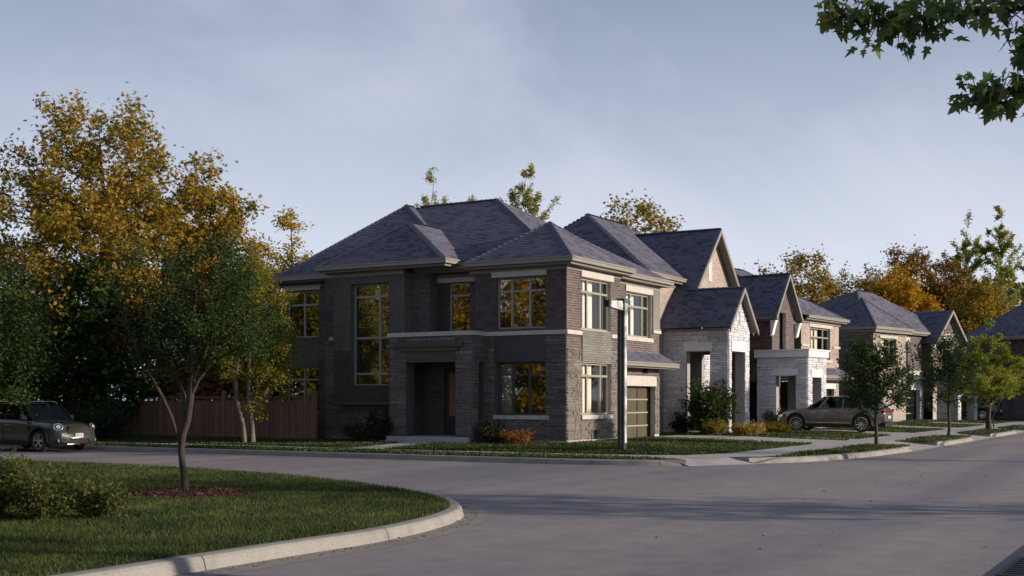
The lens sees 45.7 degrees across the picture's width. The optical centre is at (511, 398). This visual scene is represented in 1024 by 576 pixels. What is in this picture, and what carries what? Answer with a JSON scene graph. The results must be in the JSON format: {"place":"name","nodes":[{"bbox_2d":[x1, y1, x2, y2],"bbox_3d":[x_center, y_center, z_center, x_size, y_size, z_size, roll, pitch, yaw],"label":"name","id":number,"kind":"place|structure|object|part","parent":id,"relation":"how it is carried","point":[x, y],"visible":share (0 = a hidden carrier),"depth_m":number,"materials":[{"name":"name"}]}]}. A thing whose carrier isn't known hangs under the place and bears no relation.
{"place":"outdoors","nodes":[
{"label":"outdoors","id":0,"kind":"place"},
{"bbox_2d":[0,458,450,575],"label":"lawn","id":1,"kind":"structure","parent":0,"point":[187,534],"depth_m":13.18,"materials":[{"name":"plant"}]},
{"bbox_2d":[0,446,42,518],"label":"juniper shrub","id":2,"kind":"object","parent":1,"relation":"on","point":[3,478],"visible":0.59,"depth_m":15.40,"materials":[{"name":"green plant"}]},
{"bbox_2d":[0,249,64,416],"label":"green tree","id":3,"kind":"object","parent":1,"relation":"on","point":[27,320],"visible":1,"depth_m":19.49,"materials":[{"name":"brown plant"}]},
{"bbox_2d":[0,455,87,522],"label":"juniper shrub","id":4,"kind":"object","parent":1,"relation":"on","point":[44,501],"visible":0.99,"depth_m":15.20,"materials":[{"name":"green plant"}]},
{"bbox_2d":[61,471,135,519],"bbox_3d":[-5.286,1.248,15.507,0.878,0.663,0.780,0,0,30],"label":"juniper shrub","id":5,"kind":"object","parent":1,"relation":"on","point":[105,502],"visible":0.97,"depth_m":15.42,"materials":[{"name":"green plant"}]},
{"bbox_2d":[127,484,252,498],"bbox_3d":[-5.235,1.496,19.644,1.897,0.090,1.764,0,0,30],"label":"mulch bed","id":6,"kind":"object","parent":1,"relation":"on","point":[204,493],"visible":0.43,"depth_m":19.17,"materials":[{"name":"brown wood"}]},
{"bbox_2d":[106,227,300,488],"bbox_3d":[-4.992,-0.609,19.657,2.888,4.324,2.338,0,0,30],"label":"young tree","id":7,"kind":"object","parent":6,"relation":"on","point":[216,331],"visible":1,"depth_m":19.55,"materials":[{"name":"green plant"}]},
{"bbox_2d":[0,433,1023,575],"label":"road","id":8,"kind":"structure","parent":0,"point":[622,517],"depth_m":17.73,"materials":[{"name":"grey asphalt"}]},
{"bbox_2d":[0,401,95,451],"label":"parked car","id":9,"kind":"object","parent":8,"relation":"on","point":[45,428],"visible":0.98,"depth_m":39.28,"materials":[{"name":"grey paint"}]},
{"bbox_3d":[-16.897,0.422,39.990,0.870,0.502,0.123,0,0,30],"label":"side window","id":10,"kind":"part","parent":9,"relation":"part of","materials":[{"name":"black glass"}]},
{"bbox_3d":[-16.107,0.442,39.529,0.920,0.541,0.123,0,0,30],"label":"side window","id":11,"kind":"part","parent":9,"relation":"part of","materials":[{"name":"black glass"}]},
{"bbox_3d":[-15.662,0.462,39.248,0.729,0.549,0.085,0,0,44],"label":"side window","id":12,"kind":"part","parent":9,"relation":"part of","materials":[{"name":"glass"}]},
{"bbox_2d":[175,503,487,575],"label":"gutter pan","id":13,"kind":"object","parent":8,"relation":"on","point":[480,516],"visible":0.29,"depth_m":13.77,"materials":[{"name":"concrete"}]},
{"bbox_2d":[0,447,686,466],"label":"gutter pan","id":14,"kind":"object","parent":8,"relation":"on","point":[366,458],"visible":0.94,"depth_m":33.98,"materials":[{"name":"concrete"}]},
{"bbox_2d":[0,431,1016,575],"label":"kerb","id":15,"kind":"structure","parent":8,"relation":"on","point":[186,564],"depth_m":15.30,"materials":[{"name":"concrete"}]},
{"bbox_2d":[11,436,1021,574],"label":"fallen leaves","id":16,"kind":"object","parent":8,"relation":"on","point":[477,512],"visible":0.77,"depth_m":16.95,"materials":[{"name":"orange plant"}]},
{"bbox_2d":[760,451,924,464],"bbox_3d":[10.047,1.692,35.166,1.068,0.008,10.528,0,0,41],"label":"gutter pan","id":17,"kind":"object","parent":8,"relation":"on","point":[904,453],"visible":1,"depth_m":33.98,"materials":[{"name":"concrete"}]},
{"bbox_2d":[947,441,980,445],"bbox_3d":[17.285,1.692,46.361,0.360,0.008,6.750,0,0,30],"label":"gutter pan","id":18,"kind":"object","parent":8,"relation":"on","point":[964,443],"visible":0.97,"depth_m":46.12,"materials":[{"name":"concrete"}]},
{"bbox_2d":[1000,433,1022,437],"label":"gutter pan","id":19,"kind":"object","parent":8,"relation":"on","point":[1011,435],"visible":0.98,"depth_m":56.27,"materials":[{"name":"concrete"}]},
{"bbox_2d":[0,0,1023,400],"label":"sky","id":20,"kind":"structure","parent":0,"point":[748,121],"materials":[{"name":"blue"}]},
{"bbox_2d":[70,417,1023,459],"bbox_3d":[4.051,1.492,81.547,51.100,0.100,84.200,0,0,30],"label":"lawn","id":21,"kind":"structure","parent":0,"point":[716,437],"depth_m":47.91,"materials":[{"name":"plant"}]},
{"bbox_2d":[0,233,26,338],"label":"maple tree","id":22,"kind":"object","parent":21,"relation":"on","point":[6,238],"visible":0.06,"depth_m":50.35,"materials":[{"name":"green plant"}]},
{"bbox_2d":[0,264,84,410],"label":"maple tree","id":23,"kind":"object","parent":21,"relation":"on","point":[52,398],"visible":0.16,"depth_m":46.61,"materials":[{"name":"green plant"}]},
{"bbox_2d":[9,243,161,432],"bbox_3d":[-16.558,-2.082,47.667,6.170,8.154,5.578,0,0,-21],"label":"maple tree","id":24,"kind":"object","parent":21,"relation":"on","point":[99,372],"visible":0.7,"depth_m":46.75,"materials":[{"name":"green plant"}]},
{"bbox_2d":[65,391,139,439],"bbox_3d":[-15.102,0.609,44.675,2.924,1.934,2.719,0,0,30],"label":"dark shrub","id":25,"kind":"object","parent":21,"relation":"on","point":[104,422],"visible":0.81,"depth_m":44.35,"materials":[{"name":"green plant"}]},
{"bbox_2d":[0,81,238,366],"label":"maple tree","id":26,"kind":"object","parent":21,"relation":"on","point":[103,218],"visible":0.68,"depth_m":48.84,"materials":[{"name":"yellow plant"}]},
{"bbox_2d":[85,264,246,400],"bbox_3d":[-14.143,-1.933,48.937,6.529,7.124,5.837,0,0,30],"label":"maple tree","id":27,"kind":"object","parent":21,"relation":"on","point":[206,392],"visible":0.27,"depth_m":48.08,"materials":[{"name":"green plant"}]},
{"bbox_2d":[38,390,316,438],"bbox_3d":[-17.205,0.640,49.028,23.820,1.900,0.170,0,0,30],"label":"wooden fence","id":28,"kind":"object","parent":21,"relation":"on","point":[212,418],"visible":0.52,"depth_m":45.19,"materials":[{"name":"brown wood"}]},
{"bbox_2d":[151,156,280,345],"bbox_3d":[-13.092,-4.401,51.870,6.492,12.061,5.370,0,0,-18],"label":"maple tree","id":29,"kind":"object","parent":21,"relation":"on","point":[232,218],"visible":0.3,"depth_m":51.36,"materials":[{"name":"yellow plant"}]},
{"bbox_2d":[164,302,284,400],"bbox_3d":[-12.096,-1.342,49.737,6.023,5.894,5.025,0,0,30],"label":"maple tree","id":30,"kind":"object","parent":21,"relation":"on","point":[215,368],"visible":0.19,"depth_m":48.78,"materials":[{"name":"green plant"}]},
{"bbox_2d":[229,275,284,409],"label":"maple tree","id":31,"kind":"object","parent":21,"relation":"on","point":[278,293],"visible":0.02,"depth_m":55.48,"materials":[{"name":"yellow plant"}]},
{"bbox_2d":[230,306,284,430],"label":"maple tree","id":32,"kind":"object","parent":21,"relation":"on","point":[275,394],"visible":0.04,"depth_m":51.89,"materials":[{"name":"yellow plant"}]},
{"bbox_2d":[211,238,313,442],"bbox_3d":[-8.623,-1.999,41.571,3.286,7.078,2.729,0,0,-31],"label":"twin stem tree","id":33,"kind":"object","parent":21,"relation":"on","point":[249,376],"visible":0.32,"depth_m":41.42,"materials":[{"name":"green plant"}]},
{"bbox_2d":[255,204,314,313],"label":"yellow tree","id":34,"kind":"object","parent":21,"relation":"on","point":[292,226],"visible":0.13,"depth_m":61.81,"materials":[{"name":"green plant"}]},
{"bbox_2d":[339,417,383,441],"bbox_3d":[-5.109,1.035,41.419,1.554,0.980,1.549,0,0,-2],"label":"rose shrub","id":35,"kind":"object","parent":21,"relation":"on","point":[354,434],"visible":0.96,"depth_m":41.20,"materials":[{"name":"green plant"}]},
{"bbox_2d":[365,403,395,440],"bbox_3d":[-4.576,0.807,41.612,1.207,1.350,1.295,0,0,-31],"label":"dark shrub","id":36,"kind":"object","parent":21,"relation":"on","point":[385,426],"visible":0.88,"depth_m":41.41,"materials":[{"name":"green plant"}]},
{"bbox_2d":[413,167,450,207],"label":"poplar tree","id":37,"kind":"object","parent":21,"relation":"on","point":[430,178],"visible":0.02,"depth_m":74.89,"materials":[{"name":"green plant"}]},
{"bbox_2d":[272,198,679,443],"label":"brick house","id":38,"kind":"structure","parent":21,"relation":"on","point":[448,322],"depth_m":41.88,"materials":[{"name":"brick"}]},
{"bbox_2d":[285,284,320,337],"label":"window","id":39,"kind":"structure","parent":38,"relation":"in","point":[306,312],"depth_m":46.31,"materials":[{"name":"glass"}]},
{"bbox_2d":[288,367,318,412],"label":"window","id":40,"kind":"structure","parent":38,"relation":"in","point":[305,379],"depth_m":46.36,"materials":[{"name":"glass"}]},
{"bbox_2d":[354,283,423,402],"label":"window","id":41,"kind":"structure","parent":38,"relation":"in","point":[419,370],"depth_m":42.61,"materials":[{"name":"glass"}]},
{"bbox_2d":[445,369,454,434],"bbox_3d":[-1.931,0.102,42.217,0.994,2.297,0.213,0,0,30],"label":"front door","id":42,"kind":"structure","parent":38,"relation":"in","point":[449,373],"depth_m":42.39,"materials":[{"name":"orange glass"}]},
{"bbox_2d":[437,276,474,330],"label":"window","id":43,"kind":"structure","parent":38,"relation":"in","point":[459,292],"depth_m":43.25,"materials":[{"name":"glass"}]},
{"bbox_2d":[491,269,581,328],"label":"window","id":44,"kind":"structure","parent":38,"relation":"in","point":[521,301],"depth_m":41.49,"materials":[{"name":"glass"}]},
{"bbox_2d":[493,362,581,419],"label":"window","id":45,"kind":"structure","parent":38,"relation":"in","point":[521,385],"depth_m":40.56,"materials":[{"name":"glass"}]},
{"bbox_2d":[591,430,596,438],"bbox_3d":[2.729,1.200,40.838,0.100,0.300,0.680,0,0,30],"label":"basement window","id":46,"kind":"structure","parent":38,"relation":"in","point":[594,432],"depth_m":40.99,"materials":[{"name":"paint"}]},
{"bbox_2d":[580,363,612,418],"bbox_3d":[2.502,-0.135,41.011,0.875,2.524,3.224,0,0,30],"label":"window","id":47,"kind":"structure","parent":38,"relation":"in","point":[594,375],"depth_m":41.33,"materials":[{"name":"glass"}]},
{"bbox_2d":[580,270,613,331],"bbox_3d":[2.492,-2.966,41.017,0.850,2.527,3.224,0,0,30],"label":"window","id":48,"kind":"structure","parent":38,"relation":"in","point":[594,293],"depth_m":41.29,"materials":[{"name":"glass"}]},
{"bbox_2d":[627,386,648,437],"bbox_3d":[4.438,0.517,45.375,0.120,1.967,2.994,0,0,30],"label":"garage door","id":49,"kind":"structure","parent":38,"relation":"in","point":[637,397],"depth_m":45.82,"materials":[{"name":"paint"}]},
{"bbox_2d":[625,285,653,342],"bbox_3d":[4.383,-2.931,45.425,0.875,2.457,3.224,0,0,30],"label":"window","id":50,"kind":"structure","parent":38,"relation":"in","point":[637,317],"depth_m":45.80,"materials":[{"name":"glass"}]},
{"bbox_2d":[475,417,508,442],"bbox_3d":[-0.646,1.039,39.577,1.094,0.877,1.196,0,0,30],"label":"rose shrub","id":51,"kind":"object","parent":21,"relation":"on","point":[492,434],"visible":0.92,"depth_m":39.45,"materials":[{"name":"green plant"}]},
{"bbox_2d":[498,428,536,443],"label":"bronze shrub","id":52,"kind":"object","parent":21,"relation":"on","point":[526,436],"visible":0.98,"depth_m":38.84,"materials":[{"name":"brown plant"}]},
{"bbox_2d":[498,161,560,220],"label":"poplar tree","id":53,"kind":"object","parent":21,"relation":"on","point":[529,202],"visible":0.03,"depth_m":74.85,"materials":[{"name":"green plant"}]},
{"bbox_2d":[604,298,632,450],"bbox_3d":[3.024,-0.677,34.744,0.470,4.440,1.190,0,0,30],"label":"street lamp","id":54,"kind":"object","parent":21,"relation":"on","point":[620,305],"visible":0.86,"depth_m":35.03,"materials":[{"name":"brown metal"}]},
{"bbox_2d":[563,213,758,433],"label":"gabled house","id":55,"kind":"structure","parent":21,"relation":"on","point":[708,324],"depth_m":51.18,"materials":[{"name":"paint"}]},
{"bbox_2d":[668,409,696,432],"bbox_3d":[6.951,0.946,49.766,1.335,1.099,1.205,0,0,19],"label":"dark shrub","id":56,"kind":"object","parent":21,"relation":"on","point":[679,425],"visible":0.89,"depth_m":49.67,"materials":[{"name":"green plant"}]},
{"bbox_2d":[676,374,742,433],"bbox_3d":[7.939,0.239,48.937,2.714,2.474,2.265,0,0,30],"label":"oleander shrub","id":57,"kind":"object","parent":21,"relation":"on","point":[718,406],"visible":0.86,"depth_m":48.57,"materials":[{"name":"green plant"}]},
{"bbox_2d":[700,417,729,433],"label":"mixed shrub","id":58,"kind":"object","parent":21,"relation":"on","point":[719,427],"visible":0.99,"depth_m":48.15,"materials":[{"name":"yellow plant"}]},
{"bbox_2d":[728,419,770,434],"bbox_3d":[9.429,1.155,48.863,1.596,0.691,1.591,0,0,-19],"label":"cream shrub","id":59,"kind":"object","parent":21,"relation":"on","point":[752,428],"visible":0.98,"depth_m":48.60,"materials":[{"name":"yellow plant"}]},
{"bbox_2d":[759,406,786,423],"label":"dark shrub","id":60,"kind":"object","parent":21,"relation":"on","point":[772,418],"visible":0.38,"depth_m":57.55,"materials":[{"name":"green plant"}]},
{"bbox_2d":[762,420,791,432],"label":"cream shrub","id":61,"kind":"object","parent":21,"relation":"on","point":[778,427],"visible":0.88,"depth_m":51.15,"materials":[{"name":"yellow plant"}]},
{"bbox_2d":[734,268,852,428],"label":"russet house","id":62,"kind":"structure","parent":21,"relation":"on","point":[794,350],"depth_m":60.70,"materials":[{"name":"white brick"}]},
{"bbox_2d":[749,313,782,362],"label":"window","id":63,"kind":"structure","parent":62,"relation":"in","point":[780,314],"depth_m":61.79,"materials":[{"name":"glass"}]},
{"bbox_2d":[809,323,832,362],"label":"window","id":64,"kind":"structure","parent":62,"relation":"in","point":[818,337],"depth_m":66.83,"materials":[{"name":"glass"}]},
{"bbox_2d":[754,244,846,303],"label":"autumn tree","id":65,"kind":"object","parent":21,"relation":"on","point":[815,295],"visible":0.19,"depth_m":99.44,"materials":[{"name":"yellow plant"}]},
{"bbox_2d":[818,261,881,301],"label":"autumn tree","id":66,"kind":"object","parent":21,"relation":"on","point":[857,284],"visible":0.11,"depth_m":114.36,"materials":[{"name":"yellow plant"}]},
{"bbox_2d":[834,328,924,444],"bbox_3d":[11.858,-0.389,39.353,2.629,3.861,2.572,0,0,30],"label":"street tree","id":67,"kind":"object","parent":21,"relation":"on","point":[875,362],"visible":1,"depth_m":39.12,"materials":[{"name":"green plant"}]},
{"bbox_2d":[862,256,944,311],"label":"autumn tree","id":68,"kind":"object","parent":21,"relation":"on","point":[911,300],"visible":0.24,"depth_m":104.32,"materials":[{"name":"orange plant"}]},
{"bbox_2d":[817,290,990,421],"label":"beige house","id":69,"kind":"structure","parent":21,"relation":"on","point":[865,312],"depth_m":81.35,"materials":[{"name":"paint"}]},
{"bbox_2d":[880,333,897,368],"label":"window","id":70,"kind":"structure","parent":69,"relation":"in","point":[889,340],"depth_m":77.14,"materials":[{"name":"paint"}]},
{"bbox_2d":[906,390,914,419],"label":"garage door","id":71,"kind":"structure","parent":69,"relation":"in","point":[911,413],"depth_m":81.92,"materials":[{"name":"paint"}]},
{"bbox_2d":[906,337,922,374],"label":"window","id":72,"kind":"structure","parent":69,"relation":"in","point":[907,338],"depth_m":81.10,"materials":[{"name":"paint"}]},
{"bbox_2d":[942,333,952,365],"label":"window","id":73,"kind":"structure","parent":69,"relation":"in","point":[943,333],"depth_m":83.86,"materials":[{"name":"paint"}]},
{"bbox_2d":[862,234,953,300],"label":"autumn tree","id":74,"kind":"object","parent":21,"relation":"on","point":[923,259],"visible":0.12,"depth_m":120.74,"materials":[{"name":"orange plant"}]},
{"bbox_2d":[903,257,989,328],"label":"autumn tree","id":75,"kind":"object","parent":21,"relation":"on","point":[934,285],"visible":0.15,"depth_m":112.91,"materials":[{"name":"orange plant"}]},
{"bbox_2d":[910,327,988,435],"bbox_3d":[17.877,-0.728,49.763,3.035,4.549,2.584,0,0,30],"label":"street tree","id":76,"kind":"object","parent":21,"relation":"on","point":[938,374],"visible":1,"depth_m":49.58,"materials":[{"name":"green plant"}]},
{"bbox_2d":[941,209,989,318],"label":"poplar tree","id":77,"kind":"object","parent":21,"relation":"on","point":[967,254],"visible":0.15,"depth_m":124.75,"materials":[{"name":"green plant"}]},
{"bbox_2d":[927,394,1004,419],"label":"parked car","id":78,"kind":"object","parent":21,"relation":"on","point":[981,411],"visible":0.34,"depth_m":83.36,"materials":[{"name":"black paint"}]},
{"bbox_2d":[940,274,1021,364],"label":"autumn tree","id":79,"kind":"object","parent":21,"relation":"on","point":[974,309],"visible":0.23,"depth_m":107.97,"materials":[{"name":"orange plant"}]},
{"bbox_2d":[950,310,1023,429],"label":"street tree","id":80,"kind":"object","parent":21,"relation":"on","point":[1009,387],"visible":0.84,"depth_m":59.27,"materials":[{"name":"green plant"}]},
{"bbox_2d":[965,304,1023,419],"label":"end house","id":81,"kind":"structure","parent":21,"relation":"on","point":[1009,325],"depth_m":88.03,"materials":[{"name":"brick"}]},
{"bbox_2d":[972,205,1023,312],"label":"poplar tree","id":82,"kind":"object","parent":21,"relation":"on","point":[1004,272],"visible":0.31,"depth_m":121.63,"materials":[{"name":"green plant"}]},
{"bbox_2d":[1008,263,1023,310],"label":"poplar tree","id":83,"kind":"object","parent":21,"relation":"on","point":[1022,284],"visible":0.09,"depth_m":111.73,"materials":[{"name":"green plant"}]},
{"bbox_2d":[96,430,1013,464],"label":"verge edge","id":84,"kind":"object","parent":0,"point":[683,461],"visible":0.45,"depth_m":31.91,"materials":[{"name":"concrete"}]},
{"bbox_2d":[95,421,1023,465],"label":"pavement","id":85,"kind":"structure","parent":0,"point":[699,460],"depth_m":37.66,"materials":[{"name":"concrete"}]},
{"bbox_2d":[992,394,1005,427],"bbox_3d":[25.939,0.524,64.597,0.717,2.047,0.665,0,0,-23],"label":"trunk","id":86,"kind":"object","parent":85,"relation":"on","point":[1000,399],"visible":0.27,"depth_m":64.61,"materials":[{"name":"brown plant"}]},
{"bbox_2d":[351,437,852,448],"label":"front path","id":87,"kind":"structure","parent":0,"point":[385,445],"depth_m":39.32,"materials":[{"name":"concrete"}]},
{"bbox_2d":[599,188,684,233],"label":"autumn tree","id":88,"kind":"object","parent":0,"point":[646,214],"visible":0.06,"depth_m":79.19,"materials":[{"name":"yellow plant"}]},
{"bbox_2d":[656,435,941,450],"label":"driveway","id":89,"kind":"structure","parent":0,"point":[915,446],"depth_m":44.39,"materials":[{"name":"concrete"}]},
{"bbox_2d":[849,349,882,389],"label":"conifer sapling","id":90,"kind":"object","parent":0,"point":[865,373],"visible":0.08,"depth_m":61.08,"materials":[{"name":"green plant"}]},
{"bbox_2d":[788,429,994,440],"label":"driveway","id":91,"kind":"structure","parent":0,"point":[975,437],"depth_m":53.89,"materials":[{"name":"concrete"}]},
{"bbox_2d":[777,396,893,431],"bbox_3d":[14.576,0.660,54.974,4.900,1.606,2.151,0,0,30],"label":"estate car","id":92,"kind":"object","parent":91,"relation":"on","point":[827,411],"visible":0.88,"depth_m":54.18,"materials":[{"name":"brown paint"}]},
{"bbox_3d":[13.723,0.172,54.570,0.993,0.547,0.105,0,0,19],"label":"side window","id":93,"kind":"part","parent":92,"relation":"part of","materials":[{"name":"glass"}]},
{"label":"side window","id":94,"kind":"part","parent":92,"relation":"part of","materials":[{"name":"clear glass"}]},
{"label":"side window","id":95,"kind":"part","parent":92,"relation":"part of","materials":[{"name":"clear glass"}]},
{"bbox_2d":[813,0,1023,125],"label":"maple tree","id":96,"kind":"object","parent":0,"point":[986,97],"visible":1,"depth_m":9.40,"materials":[{"name":"green plant"}]},
{"bbox_2d":[930,422,984,424],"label":"driveway","id":97,"kind":"structure","parent":0,"point":[959,423],"depth_m":75.06,"materials":[{"name":"concrete"}]},
{"bbox_2d":[892,425,1023,432],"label":"driveway","id":98,"kind":"structure","parent":0,"point":[1019,431],"depth_m":64.43,"materials":[{"name":"concrete"}]},
{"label":"gutter pan","id":99,"kind":"structure","parent":0,"visible":0},
{"bbox_2d":[995,557,1023,575],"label":"storm drain","id":100,"kind":"object","parent":99,"relation":"on","point":[1015,567],"visible":1,"depth_m":11.99,"materials":[{"name":"metal"}]}
]}

